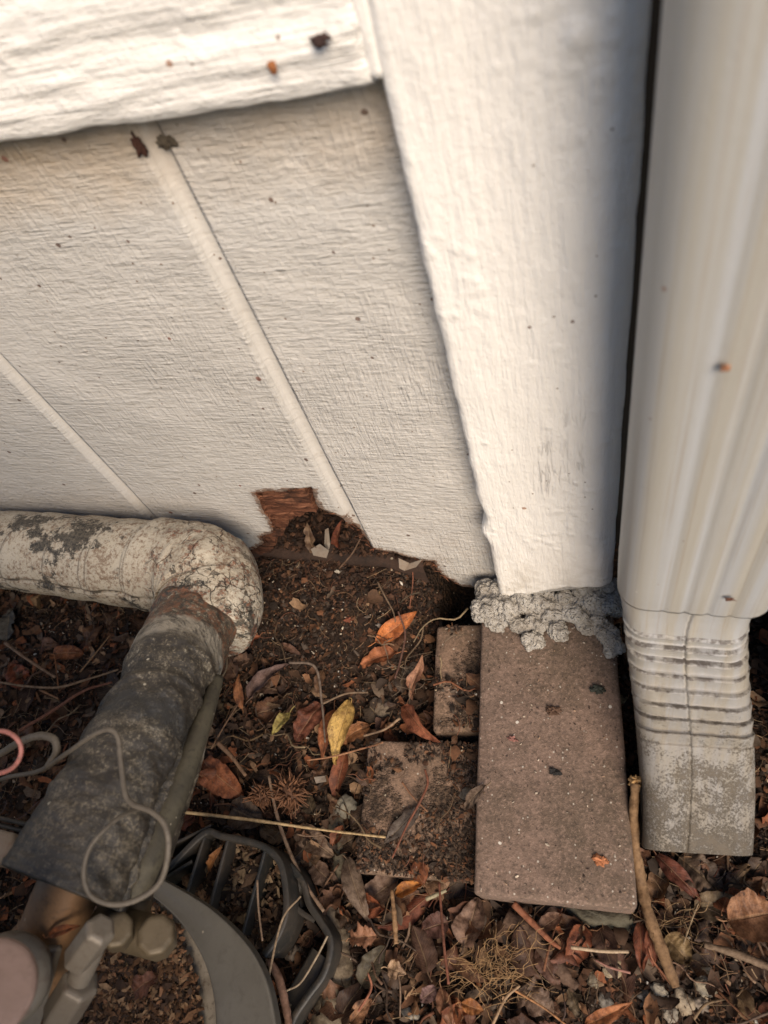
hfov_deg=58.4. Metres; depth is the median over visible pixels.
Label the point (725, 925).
twig
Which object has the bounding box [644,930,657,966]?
dead leaf
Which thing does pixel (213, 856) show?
dead leaf
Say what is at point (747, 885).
twig
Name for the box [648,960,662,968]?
dead leaf
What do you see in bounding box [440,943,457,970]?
dead leaf
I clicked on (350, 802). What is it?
stone
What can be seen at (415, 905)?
dead leaf
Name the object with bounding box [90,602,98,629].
twig
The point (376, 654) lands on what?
dead leaf
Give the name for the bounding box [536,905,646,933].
concrete chunk
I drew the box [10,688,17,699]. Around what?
dead leaf
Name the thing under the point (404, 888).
dead leaf
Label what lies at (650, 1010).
leaf scraps
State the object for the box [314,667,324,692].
dead leaf
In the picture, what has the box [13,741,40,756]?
dead leaf
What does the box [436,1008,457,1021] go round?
dead leaf
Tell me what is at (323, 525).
rot crumbs
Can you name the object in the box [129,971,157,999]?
dead leaf
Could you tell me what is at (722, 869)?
dead leaf
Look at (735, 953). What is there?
stick
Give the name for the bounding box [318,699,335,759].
dead leaf
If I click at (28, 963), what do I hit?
service valve
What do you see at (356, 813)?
dead leaf
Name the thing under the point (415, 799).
twig
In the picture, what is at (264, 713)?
dead leaf
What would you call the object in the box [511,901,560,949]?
stick
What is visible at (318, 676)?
twig
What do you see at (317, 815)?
dead leaf
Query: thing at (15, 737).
pink wire
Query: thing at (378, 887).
dead leaf
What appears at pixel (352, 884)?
dead leaf
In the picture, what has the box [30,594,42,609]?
dead leaf
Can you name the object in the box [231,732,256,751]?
twig
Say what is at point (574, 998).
dead leaf
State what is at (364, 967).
dead leaf
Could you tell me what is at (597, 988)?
twig
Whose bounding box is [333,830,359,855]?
dead leaf
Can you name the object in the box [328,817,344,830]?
stone
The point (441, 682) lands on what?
twig
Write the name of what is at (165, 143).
spider nest
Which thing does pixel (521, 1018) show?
dead leaf
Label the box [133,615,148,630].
dead leaf
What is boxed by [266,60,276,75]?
bark crumb
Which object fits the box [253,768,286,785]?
dead leaf
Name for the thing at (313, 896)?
twig
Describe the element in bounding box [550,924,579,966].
dead leaf
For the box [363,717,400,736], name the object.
twig
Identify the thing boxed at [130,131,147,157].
dead leaf
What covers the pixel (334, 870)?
twig
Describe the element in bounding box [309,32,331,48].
bark crumb
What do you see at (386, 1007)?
twig
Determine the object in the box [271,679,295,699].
dead leaf
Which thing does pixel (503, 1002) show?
twig
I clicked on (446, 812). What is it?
twig
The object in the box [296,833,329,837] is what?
twig
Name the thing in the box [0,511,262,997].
insulated pipe
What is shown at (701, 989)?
stone
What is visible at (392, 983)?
dead leaf
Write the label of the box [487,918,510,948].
dead leaf
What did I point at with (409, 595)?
twig
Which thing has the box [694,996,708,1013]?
stone
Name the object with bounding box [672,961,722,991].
twig
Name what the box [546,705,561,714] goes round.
crumb
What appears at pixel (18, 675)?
dead leaf
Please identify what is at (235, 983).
condenser base
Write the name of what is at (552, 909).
dead leaf
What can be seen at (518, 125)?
corner board
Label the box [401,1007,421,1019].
stone
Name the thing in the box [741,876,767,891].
dead leaf
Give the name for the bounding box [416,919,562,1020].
root tangle
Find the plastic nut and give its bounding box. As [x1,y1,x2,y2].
[0,830,17,867]
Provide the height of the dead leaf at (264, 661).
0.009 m
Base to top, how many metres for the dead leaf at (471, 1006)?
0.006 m
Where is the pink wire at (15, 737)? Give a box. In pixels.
[0,728,23,774]
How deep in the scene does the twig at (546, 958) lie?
0.45 m
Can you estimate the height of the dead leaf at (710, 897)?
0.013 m
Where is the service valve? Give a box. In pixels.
[0,895,176,1023]
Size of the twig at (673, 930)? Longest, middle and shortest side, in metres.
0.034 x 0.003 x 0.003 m
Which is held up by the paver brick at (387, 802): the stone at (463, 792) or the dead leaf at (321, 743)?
the stone at (463, 792)
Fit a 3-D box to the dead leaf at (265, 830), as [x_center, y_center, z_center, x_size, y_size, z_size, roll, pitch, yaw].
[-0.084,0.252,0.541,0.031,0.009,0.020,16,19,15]
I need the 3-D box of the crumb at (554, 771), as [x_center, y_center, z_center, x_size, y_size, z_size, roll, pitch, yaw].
[0.118,0.179,0.474,0.009,0.003,0.005,3,58,18]
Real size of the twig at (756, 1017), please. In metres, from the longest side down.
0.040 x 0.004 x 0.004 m
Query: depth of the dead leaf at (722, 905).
0.45 m
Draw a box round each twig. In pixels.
[0,669,118,688]
[4,641,55,677]
[17,798,42,818]
[18,681,112,731]
[20,662,46,689]
[38,704,80,740]
[39,689,59,699]
[45,697,81,712]
[54,652,58,691]
[79,635,109,671]
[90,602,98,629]
[185,811,385,837]
[206,733,262,747]
[211,704,238,748]
[214,803,236,807]
[216,740,246,776]
[221,657,227,689]
[229,762,270,770]
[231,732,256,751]
[255,694,270,732]
[256,880,262,940]
[266,733,305,747]
[267,775,324,912]
[269,895,300,973]
[274,623,285,661]
[286,935,328,991]
[289,661,325,742]
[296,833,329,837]
[307,742,382,760]
[317,863,339,898]
[323,692,367,704]
[336,807,381,848]
[339,539,360,568]
[341,952,392,993]
[346,899,415,950]
[348,774,373,780]
[357,973,372,1011]
[362,951,395,1023]
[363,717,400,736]
[364,939,382,985]
[367,635,393,645]
[376,580,395,621]
[378,934,392,962]
[383,880,415,920]
[387,951,414,972]
[390,889,398,943]
[392,769,428,857]
[394,611,405,678]
[398,922,410,1016]
[400,592,419,602]
[401,781,427,811]
[404,627,423,671]
[409,572,412,607]
[413,608,467,641]
[419,1011,434,1023]
[425,889,446,900]
[429,971,433,1017]
[433,681,474,691]
[436,790,457,828]
[438,882,449,984]
[439,657,441,685]
[492,985,519,1023]
[512,988,565,1023]
[522,986,554,999]
[543,908,562,971]
[552,928,615,969]
[560,995,565,1023]
[571,945,628,953]
[595,959,630,973]
[596,973,598,1000]
[633,919,688,927]
[648,947,674,988]
[664,922,711,967]
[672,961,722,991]
[683,902,698,943]
[693,986,743,1019]
[715,916,743,938]
[716,869,739,878]
[716,989,752,1023]
[724,1011,767,1023]
[726,855,739,883]
[731,942,755,983]
[739,859,754,891]
[744,943,756,964]
[756,942,765,960]
[763,943,767,982]
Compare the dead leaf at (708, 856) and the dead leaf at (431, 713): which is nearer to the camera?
the dead leaf at (708, 856)
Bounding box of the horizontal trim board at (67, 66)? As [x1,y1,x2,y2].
[0,0,382,141]
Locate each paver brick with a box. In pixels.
[356,741,477,883]
[433,625,480,740]
[474,615,636,913]
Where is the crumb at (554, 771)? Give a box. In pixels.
[549,767,561,775]
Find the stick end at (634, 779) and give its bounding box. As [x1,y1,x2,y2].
[628,775,641,786]
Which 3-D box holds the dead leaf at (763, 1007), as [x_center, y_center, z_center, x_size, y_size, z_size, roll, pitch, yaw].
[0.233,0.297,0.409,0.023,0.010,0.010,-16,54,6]
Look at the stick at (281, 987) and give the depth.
0.46 m
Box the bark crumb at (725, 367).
[720,363,730,371]
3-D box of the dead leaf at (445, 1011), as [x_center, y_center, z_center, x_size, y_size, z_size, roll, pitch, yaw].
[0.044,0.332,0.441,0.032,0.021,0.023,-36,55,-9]
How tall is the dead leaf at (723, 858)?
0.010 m
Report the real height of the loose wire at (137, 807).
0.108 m
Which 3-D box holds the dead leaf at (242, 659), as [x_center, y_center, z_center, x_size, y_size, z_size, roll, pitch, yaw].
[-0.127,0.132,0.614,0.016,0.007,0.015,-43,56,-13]
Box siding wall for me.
[0,0,662,587]
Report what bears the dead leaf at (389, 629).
on the ground
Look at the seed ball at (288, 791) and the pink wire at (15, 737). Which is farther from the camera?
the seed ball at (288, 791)
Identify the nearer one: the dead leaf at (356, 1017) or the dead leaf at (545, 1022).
the dead leaf at (545, 1022)
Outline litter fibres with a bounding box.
[0,558,767,1023]
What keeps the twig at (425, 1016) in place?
on the ground
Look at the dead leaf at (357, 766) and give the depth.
0.55 m
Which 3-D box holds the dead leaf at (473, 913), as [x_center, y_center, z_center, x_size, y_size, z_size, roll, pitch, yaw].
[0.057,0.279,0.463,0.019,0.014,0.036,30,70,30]
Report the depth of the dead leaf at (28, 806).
0.60 m
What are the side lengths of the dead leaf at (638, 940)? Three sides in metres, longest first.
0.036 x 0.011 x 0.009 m
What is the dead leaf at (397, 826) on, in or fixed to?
on the paver brick at (387, 802)
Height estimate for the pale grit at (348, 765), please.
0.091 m
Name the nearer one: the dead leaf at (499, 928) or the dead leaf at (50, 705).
the dead leaf at (499, 928)
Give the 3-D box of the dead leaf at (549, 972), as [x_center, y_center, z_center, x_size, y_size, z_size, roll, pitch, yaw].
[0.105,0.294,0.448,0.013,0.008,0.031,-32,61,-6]
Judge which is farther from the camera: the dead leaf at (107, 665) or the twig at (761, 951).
the dead leaf at (107, 665)
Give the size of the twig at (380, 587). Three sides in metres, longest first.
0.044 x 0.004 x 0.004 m
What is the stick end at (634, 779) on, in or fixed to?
on the stick at (658, 940)
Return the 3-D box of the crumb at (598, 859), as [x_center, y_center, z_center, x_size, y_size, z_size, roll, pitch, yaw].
[0.139,0.223,0.440,0.009,0.004,0.010,-34,55,-7]
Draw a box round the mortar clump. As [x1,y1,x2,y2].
[470,577,625,658]
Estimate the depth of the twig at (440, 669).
0.55 m
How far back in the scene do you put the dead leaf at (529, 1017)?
0.44 m
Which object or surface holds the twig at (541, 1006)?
on the ground
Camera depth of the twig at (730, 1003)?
0.41 m
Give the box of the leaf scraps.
[0,586,767,1023]
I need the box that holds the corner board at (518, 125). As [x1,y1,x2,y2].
[367,0,651,595]
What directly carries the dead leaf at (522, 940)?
on the ground
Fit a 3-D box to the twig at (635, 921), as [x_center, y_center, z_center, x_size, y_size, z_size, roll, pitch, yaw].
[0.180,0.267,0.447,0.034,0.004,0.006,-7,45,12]
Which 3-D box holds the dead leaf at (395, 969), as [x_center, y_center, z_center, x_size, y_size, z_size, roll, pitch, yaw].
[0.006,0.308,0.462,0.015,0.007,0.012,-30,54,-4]
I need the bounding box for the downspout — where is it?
[617,0,767,855]
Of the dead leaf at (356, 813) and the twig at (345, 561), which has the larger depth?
the twig at (345, 561)
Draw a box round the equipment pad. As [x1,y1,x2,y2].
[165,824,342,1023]
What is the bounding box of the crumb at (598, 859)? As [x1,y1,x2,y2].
[591,853,609,866]
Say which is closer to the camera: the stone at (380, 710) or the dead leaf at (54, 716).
the stone at (380, 710)
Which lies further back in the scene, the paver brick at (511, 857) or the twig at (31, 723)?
the twig at (31, 723)
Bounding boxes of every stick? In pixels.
[266,958,291,1023]
[502,908,579,991]
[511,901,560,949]
[629,783,678,987]
[703,942,767,970]
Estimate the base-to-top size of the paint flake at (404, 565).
0.012 m
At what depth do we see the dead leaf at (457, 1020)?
0.45 m
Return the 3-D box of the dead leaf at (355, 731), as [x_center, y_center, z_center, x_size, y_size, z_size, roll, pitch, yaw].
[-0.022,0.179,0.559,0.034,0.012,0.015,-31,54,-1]
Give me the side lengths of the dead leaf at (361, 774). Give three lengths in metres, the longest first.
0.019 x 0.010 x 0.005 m
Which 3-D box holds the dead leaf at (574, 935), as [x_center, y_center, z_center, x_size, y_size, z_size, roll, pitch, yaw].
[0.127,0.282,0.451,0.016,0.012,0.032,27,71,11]
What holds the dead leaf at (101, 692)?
on the leaf scraps
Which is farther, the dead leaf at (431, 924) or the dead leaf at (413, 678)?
the dead leaf at (413, 678)
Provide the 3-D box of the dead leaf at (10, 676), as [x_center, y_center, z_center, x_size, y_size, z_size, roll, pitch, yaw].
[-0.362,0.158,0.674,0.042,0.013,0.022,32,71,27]
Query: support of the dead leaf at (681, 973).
on the ground
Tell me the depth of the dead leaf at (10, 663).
0.68 m
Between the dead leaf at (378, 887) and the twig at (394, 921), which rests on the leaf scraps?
the twig at (394, 921)
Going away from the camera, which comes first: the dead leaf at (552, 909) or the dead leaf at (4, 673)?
the dead leaf at (552, 909)
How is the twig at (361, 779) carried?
on the paver brick at (387, 802)
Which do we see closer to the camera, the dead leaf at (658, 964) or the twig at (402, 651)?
the dead leaf at (658, 964)
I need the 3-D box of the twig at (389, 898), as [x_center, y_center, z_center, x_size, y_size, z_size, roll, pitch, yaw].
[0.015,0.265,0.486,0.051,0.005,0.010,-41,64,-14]
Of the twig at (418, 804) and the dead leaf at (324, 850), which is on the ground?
the dead leaf at (324, 850)
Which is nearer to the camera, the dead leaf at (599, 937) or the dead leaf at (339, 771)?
the dead leaf at (599, 937)
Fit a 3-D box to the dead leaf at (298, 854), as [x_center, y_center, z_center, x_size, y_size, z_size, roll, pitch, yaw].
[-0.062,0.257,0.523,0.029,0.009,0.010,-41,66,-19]
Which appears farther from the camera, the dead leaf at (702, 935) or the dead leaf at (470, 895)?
the dead leaf at (470, 895)
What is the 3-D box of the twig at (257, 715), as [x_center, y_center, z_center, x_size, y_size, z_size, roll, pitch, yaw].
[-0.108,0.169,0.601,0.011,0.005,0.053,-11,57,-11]
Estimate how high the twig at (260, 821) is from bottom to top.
0.025 m
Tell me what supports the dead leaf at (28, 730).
on the ground
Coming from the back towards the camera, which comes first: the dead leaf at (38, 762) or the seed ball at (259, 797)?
the dead leaf at (38, 762)
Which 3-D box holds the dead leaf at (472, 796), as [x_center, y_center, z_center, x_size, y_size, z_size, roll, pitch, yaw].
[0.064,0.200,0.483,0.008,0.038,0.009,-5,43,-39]
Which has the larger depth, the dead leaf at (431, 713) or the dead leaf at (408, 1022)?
the dead leaf at (431, 713)
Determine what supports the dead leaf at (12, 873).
on the ground
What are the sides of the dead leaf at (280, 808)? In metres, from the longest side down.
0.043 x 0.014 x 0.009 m
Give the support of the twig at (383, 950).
on the ground
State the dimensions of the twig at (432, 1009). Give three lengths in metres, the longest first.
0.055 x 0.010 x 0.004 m
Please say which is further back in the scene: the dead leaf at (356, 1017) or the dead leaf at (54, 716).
the dead leaf at (54, 716)
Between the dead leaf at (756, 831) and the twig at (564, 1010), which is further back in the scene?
the dead leaf at (756, 831)
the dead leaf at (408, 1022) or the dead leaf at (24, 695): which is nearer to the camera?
the dead leaf at (408, 1022)
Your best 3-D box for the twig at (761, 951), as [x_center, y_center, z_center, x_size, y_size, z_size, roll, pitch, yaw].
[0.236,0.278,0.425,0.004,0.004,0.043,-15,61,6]
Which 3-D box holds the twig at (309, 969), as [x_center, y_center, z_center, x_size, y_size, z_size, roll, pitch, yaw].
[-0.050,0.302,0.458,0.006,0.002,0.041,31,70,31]
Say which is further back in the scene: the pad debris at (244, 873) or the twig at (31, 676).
the twig at (31, 676)
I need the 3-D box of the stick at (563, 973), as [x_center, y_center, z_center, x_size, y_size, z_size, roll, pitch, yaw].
[0.104,0.289,0.455,0.059,0.014,0.014,33,72,31]
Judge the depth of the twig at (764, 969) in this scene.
0.42 m
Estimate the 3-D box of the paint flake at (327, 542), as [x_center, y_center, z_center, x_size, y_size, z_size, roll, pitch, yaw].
[-0.050,0.025,0.601,0.011,0.032,0.008,3,58,18]
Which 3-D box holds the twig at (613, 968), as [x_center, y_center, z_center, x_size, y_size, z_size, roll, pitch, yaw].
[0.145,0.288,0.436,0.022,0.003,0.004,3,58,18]
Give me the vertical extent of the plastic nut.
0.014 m
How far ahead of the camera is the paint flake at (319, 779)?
0.54 m
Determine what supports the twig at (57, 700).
on the ground
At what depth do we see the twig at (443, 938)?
0.45 m
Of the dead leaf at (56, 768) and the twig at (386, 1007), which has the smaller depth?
the twig at (386, 1007)
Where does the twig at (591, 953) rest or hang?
on the ground
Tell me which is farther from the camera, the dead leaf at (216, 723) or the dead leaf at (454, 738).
the dead leaf at (216, 723)
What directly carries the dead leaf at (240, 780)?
on the ground
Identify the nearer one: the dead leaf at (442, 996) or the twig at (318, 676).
the dead leaf at (442, 996)
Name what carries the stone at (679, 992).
on the ground
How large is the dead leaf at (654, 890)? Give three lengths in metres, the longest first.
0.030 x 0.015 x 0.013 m
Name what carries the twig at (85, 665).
on the ground
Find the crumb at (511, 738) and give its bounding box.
[507,735,517,741]
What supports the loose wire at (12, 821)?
attached to the loose wire at (137, 807)
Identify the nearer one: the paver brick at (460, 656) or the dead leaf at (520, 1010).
the dead leaf at (520, 1010)
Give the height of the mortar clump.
0.036 m
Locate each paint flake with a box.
[311,544,328,557]
[314,776,325,782]
[324,528,329,549]
[399,558,421,570]
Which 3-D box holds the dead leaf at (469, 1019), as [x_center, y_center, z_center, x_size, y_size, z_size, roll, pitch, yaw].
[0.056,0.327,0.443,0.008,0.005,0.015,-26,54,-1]
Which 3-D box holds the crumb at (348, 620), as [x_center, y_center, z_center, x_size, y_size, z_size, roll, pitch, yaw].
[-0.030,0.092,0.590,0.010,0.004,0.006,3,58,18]
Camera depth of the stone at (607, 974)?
0.44 m
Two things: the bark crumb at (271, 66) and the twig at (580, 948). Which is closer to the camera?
the bark crumb at (271, 66)
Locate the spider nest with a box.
[155,134,177,150]
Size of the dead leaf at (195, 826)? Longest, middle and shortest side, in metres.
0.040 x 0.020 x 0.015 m
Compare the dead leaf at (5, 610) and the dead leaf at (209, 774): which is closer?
the dead leaf at (209, 774)
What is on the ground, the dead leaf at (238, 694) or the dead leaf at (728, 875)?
the dead leaf at (728, 875)
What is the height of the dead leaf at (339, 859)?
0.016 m
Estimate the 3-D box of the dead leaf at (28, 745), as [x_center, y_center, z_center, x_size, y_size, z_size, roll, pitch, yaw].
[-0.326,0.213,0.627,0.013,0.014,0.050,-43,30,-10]
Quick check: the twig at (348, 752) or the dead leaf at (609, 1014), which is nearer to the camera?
the dead leaf at (609, 1014)
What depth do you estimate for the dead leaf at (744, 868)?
0.45 m
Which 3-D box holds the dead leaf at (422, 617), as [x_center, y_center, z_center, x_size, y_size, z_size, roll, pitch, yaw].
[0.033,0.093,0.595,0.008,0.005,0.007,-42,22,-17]
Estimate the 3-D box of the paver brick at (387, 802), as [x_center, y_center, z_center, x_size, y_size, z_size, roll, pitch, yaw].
[0.035,0.229,0.525,0.097,0.046,0.095,-3,57,14]
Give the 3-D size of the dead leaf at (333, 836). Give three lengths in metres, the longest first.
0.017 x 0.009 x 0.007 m
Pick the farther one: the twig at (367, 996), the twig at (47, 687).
the twig at (47, 687)
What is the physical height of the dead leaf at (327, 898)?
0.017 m
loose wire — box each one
[0,727,171,907]
[0,732,60,769]
[0,816,25,834]
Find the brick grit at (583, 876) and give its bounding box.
[478,627,625,899]
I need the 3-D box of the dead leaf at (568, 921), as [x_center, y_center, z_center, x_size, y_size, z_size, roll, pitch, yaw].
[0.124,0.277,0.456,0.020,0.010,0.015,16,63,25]
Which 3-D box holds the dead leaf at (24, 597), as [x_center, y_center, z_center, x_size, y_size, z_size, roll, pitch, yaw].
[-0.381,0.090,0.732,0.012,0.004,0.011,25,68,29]
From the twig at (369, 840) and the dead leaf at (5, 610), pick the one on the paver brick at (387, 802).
the twig at (369, 840)
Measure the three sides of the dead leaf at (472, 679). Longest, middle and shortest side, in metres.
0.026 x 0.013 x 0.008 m
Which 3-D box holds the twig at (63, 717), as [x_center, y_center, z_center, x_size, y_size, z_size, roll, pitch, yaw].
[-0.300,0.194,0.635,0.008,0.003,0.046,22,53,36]
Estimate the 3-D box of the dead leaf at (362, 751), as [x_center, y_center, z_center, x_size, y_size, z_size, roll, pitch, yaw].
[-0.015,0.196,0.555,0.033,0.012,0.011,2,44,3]
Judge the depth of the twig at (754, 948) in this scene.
0.43 m
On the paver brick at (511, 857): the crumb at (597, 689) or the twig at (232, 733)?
the crumb at (597, 689)
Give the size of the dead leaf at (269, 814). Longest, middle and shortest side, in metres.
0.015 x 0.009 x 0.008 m
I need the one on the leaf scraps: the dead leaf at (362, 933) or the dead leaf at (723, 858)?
the dead leaf at (362, 933)
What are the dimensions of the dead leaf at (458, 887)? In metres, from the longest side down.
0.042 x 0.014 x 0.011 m
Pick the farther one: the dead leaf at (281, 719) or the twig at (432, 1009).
the dead leaf at (281, 719)
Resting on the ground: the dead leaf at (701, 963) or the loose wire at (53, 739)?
the dead leaf at (701, 963)
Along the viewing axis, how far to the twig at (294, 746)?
0.56 m
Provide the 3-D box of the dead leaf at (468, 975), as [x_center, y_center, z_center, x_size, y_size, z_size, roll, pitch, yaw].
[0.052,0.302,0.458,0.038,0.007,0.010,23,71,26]
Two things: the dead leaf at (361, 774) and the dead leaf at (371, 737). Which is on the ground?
the dead leaf at (371, 737)
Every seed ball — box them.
[242,779,274,813]
[264,766,316,818]
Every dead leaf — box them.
[0,604,10,613]
[0,608,15,640]
[0,667,7,679]
[0,752,14,769]
[5,663,28,689]
[5,762,17,786]
[7,659,17,669]
[9,869,16,881]
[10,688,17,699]
[10,720,33,741]
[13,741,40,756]
[14,813,29,826]
[15,667,30,678]
[16,678,36,712]
[21,593,31,602]
[23,731,35,756]
[23,798,36,813]
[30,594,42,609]
[32,757,45,769]
[37,699,54,727]
[38,637,58,653]
[38,741,50,747]
[42,924,79,938]
[44,645,83,659]
[50,712,69,722]
[51,762,66,774]
[65,632,100,663]
[82,625,101,646]
[95,669,118,698]
[101,610,115,635]
[102,659,111,678]
[111,632,128,642]
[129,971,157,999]
[130,131,147,157]
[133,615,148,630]
[181,808,201,830]
[182,817,211,835]
[199,755,243,798]
[199,768,220,809]
[206,845,222,876]
[212,709,219,726]
[216,697,226,714]
[222,656,238,680]
[226,795,264,829]
[229,758,244,787]
[232,651,249,666]
[233,674,243,712]
[238,632,265,654]
[244,663,288,706]
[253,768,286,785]
[254,696,278,722]
[257,680,277,693]
[259,824,293,844]
[260,806,274,818]
[261,657,269,669]
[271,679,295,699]
[271,790,314,811]
[272,706,294,734]
[275,642,300,654]
[293,699,328,742]
[293,822,333,857]
[293,837,313,861]
[294,829,312,850]
[298,802,316,822]
[302,794,315,820]
[303,523,315,552]
[307,858,338,887]
[310,891,353,1023]
[311,758,328,775]
[312,801,322,817]
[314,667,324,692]
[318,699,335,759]
[319,882,340,901]
[319,884,343,914]
[319,979,343,1020]
[327,697,354,764]
[327,793,337,802]
[328,790,348,823]
[329,743,350,796]
[329,825,343,845]
[331,518,342,549]
[331,842,345,883]
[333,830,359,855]
[335,909,353,928]
[335,982,364,1023]
[341,854,369,921]
[343,721,374,744]
[345,921,376,948]
[348,762,364,771]
[349,803,362,829]
[349,998,371,1023]
[356,748,367,759]
[356,769,370,791]
[356,945,385,988]
[358,645,406,668]
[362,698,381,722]
[363,729,378,743]
[364,875,397,908]
[366,893,390,917]
[368,611,416,646]
[368,991,384,1016]
[370,969,407,989]
[375,716,389,737]
[378,893,430,930]
[381,959,406,980]
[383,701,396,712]
[383,725,397,741]
[384,807,419,843]
[388,632,403,650]
[394,662,407,692]
[395,880,421,897]
[397,701,440,742]
[399,1019,417,1023]
[401,890,419,905]
[406,655,423,703]
[407,860,429,886]
[411,926,437,981]
[419,615,425,623]
[420,911,451,938]
[420,985,439,1002]
[422,880,449,900]
[423,710,433,729]
[436,977,452,1023]
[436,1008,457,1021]
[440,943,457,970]
[440,999,475,1023]
[444,882,464,899]
[445,885,481,906]
[447,900,485,935]
[450,955,488,982]
[450,995,467,1023]
[451,735,457,744]
[451,897,484,955]
[456,998,483,1015]
[463,782,491,809]
[464,1014,475,1023]
[465,673,479,690]
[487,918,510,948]
[507,1013,536,1023]
[511,927,547,990]
[511,976,554,1017]
[516,1005,545,1022]
[517,979,531,991]
[522,1009,536,1022]
[534,950,559,984]
[539,912,561,931]
[539,1021,556,1023]
[543,906,568,926]
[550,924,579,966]
[559,914,589,943]
[565,921,591,965]
[566,988,582,1020]
[585,1002,632,1023]
[591,925,617,981]
[605,939,635,1017]
[633,910,649,972]
[640,848,650,865]
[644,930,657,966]
[646,872,668,900]
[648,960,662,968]
[653,850,700,900]
[656,908,674,932]
[661,930,691,964]
[671,852,723,892]
[676,964,685,979]
[685,891,733,921]
[685,945,723,980]
[693,919,712,943]
[698,857,737,873]
[700,869,714,892]
[704,854,731,865]
[705,854,716,858]
[713,884,738,915]
[716,887,767,943]
[724,870,762,894]
[726,855,736,894]
[728,863,750,886]
[729,990,755,1023]
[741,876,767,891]
[748,856,767,877]
[753,824,759,847]
[758,1002,767,1023]
[762,813,767,823]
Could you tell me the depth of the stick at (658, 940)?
0.45 m
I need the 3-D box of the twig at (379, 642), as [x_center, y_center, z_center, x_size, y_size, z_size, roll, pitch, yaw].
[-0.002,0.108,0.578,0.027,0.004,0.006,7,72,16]
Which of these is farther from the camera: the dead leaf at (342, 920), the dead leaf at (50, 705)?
the dead leaf at (50, 705)
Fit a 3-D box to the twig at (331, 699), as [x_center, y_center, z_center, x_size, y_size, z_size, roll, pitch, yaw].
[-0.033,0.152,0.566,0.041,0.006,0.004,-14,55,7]
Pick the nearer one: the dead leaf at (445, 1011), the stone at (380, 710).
the dead leaf at (445, 1011)
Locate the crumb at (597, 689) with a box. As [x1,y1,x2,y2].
[589,684,605,694]
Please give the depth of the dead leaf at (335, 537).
0.59 m
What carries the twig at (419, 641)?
on the ground
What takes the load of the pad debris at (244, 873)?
on the ground
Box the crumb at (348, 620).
[343,616,351,622]
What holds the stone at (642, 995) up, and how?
on the ground
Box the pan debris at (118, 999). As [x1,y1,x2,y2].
[41,902,203,1023]
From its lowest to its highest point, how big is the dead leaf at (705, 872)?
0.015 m
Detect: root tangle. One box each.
[377,633,464,713]
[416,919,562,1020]
[631,871,728,960]
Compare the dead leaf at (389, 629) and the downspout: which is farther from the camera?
the dead leaf at (389, 629)
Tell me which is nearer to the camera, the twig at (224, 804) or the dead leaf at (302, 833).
the dead leaf at (302, 833)
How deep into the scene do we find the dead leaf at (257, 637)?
0.60 m
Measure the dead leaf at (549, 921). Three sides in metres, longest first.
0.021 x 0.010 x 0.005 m
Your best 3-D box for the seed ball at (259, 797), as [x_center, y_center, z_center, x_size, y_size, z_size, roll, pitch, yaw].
[-0.098,0.224,0.543,0.026,0.028,0.024,3,58,18]
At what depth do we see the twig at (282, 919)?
0.46 m
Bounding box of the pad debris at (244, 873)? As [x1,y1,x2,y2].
[181,833,282,949]
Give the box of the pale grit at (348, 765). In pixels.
[0,563,767,1022]
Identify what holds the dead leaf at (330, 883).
on the ground
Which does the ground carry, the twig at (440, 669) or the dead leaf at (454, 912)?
the dead leaf at (454, 912)
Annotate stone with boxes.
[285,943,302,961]
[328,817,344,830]
[335,794,357,818]
[374,698,391,717]
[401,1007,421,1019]
[402,665,414,674]
[458,786,472,799]
[587,970,599,988]
[598,992,613,1007]
[601,961,621,977]
[636,989,648,1006]
[650,981,667,996]
[661,1008,678,1023]
[670,986,695,1015]
[693,967,719,996]
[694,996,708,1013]
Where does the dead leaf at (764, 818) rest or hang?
on the ground
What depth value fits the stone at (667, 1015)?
0.43 m
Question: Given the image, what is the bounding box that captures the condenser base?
[80,879,280,1023]
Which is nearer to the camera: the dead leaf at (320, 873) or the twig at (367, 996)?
the twig at (367, 996)
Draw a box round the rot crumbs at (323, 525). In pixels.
[255,507,442,634]
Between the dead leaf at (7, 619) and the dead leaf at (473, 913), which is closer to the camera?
the dead leaf at (473, 913)
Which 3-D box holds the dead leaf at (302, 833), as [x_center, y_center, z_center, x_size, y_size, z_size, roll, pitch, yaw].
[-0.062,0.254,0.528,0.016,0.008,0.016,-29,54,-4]
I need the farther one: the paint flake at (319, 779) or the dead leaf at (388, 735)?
the dead leaf at (388, 735)
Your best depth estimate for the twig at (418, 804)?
0.50 m
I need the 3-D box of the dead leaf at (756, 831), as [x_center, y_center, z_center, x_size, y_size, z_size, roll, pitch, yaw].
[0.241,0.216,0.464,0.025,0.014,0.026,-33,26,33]
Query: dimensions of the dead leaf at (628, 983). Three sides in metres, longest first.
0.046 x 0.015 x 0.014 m
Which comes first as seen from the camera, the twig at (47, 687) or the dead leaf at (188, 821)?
the dead leaf at (188, 821)
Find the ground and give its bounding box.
[0,543,767,1023]

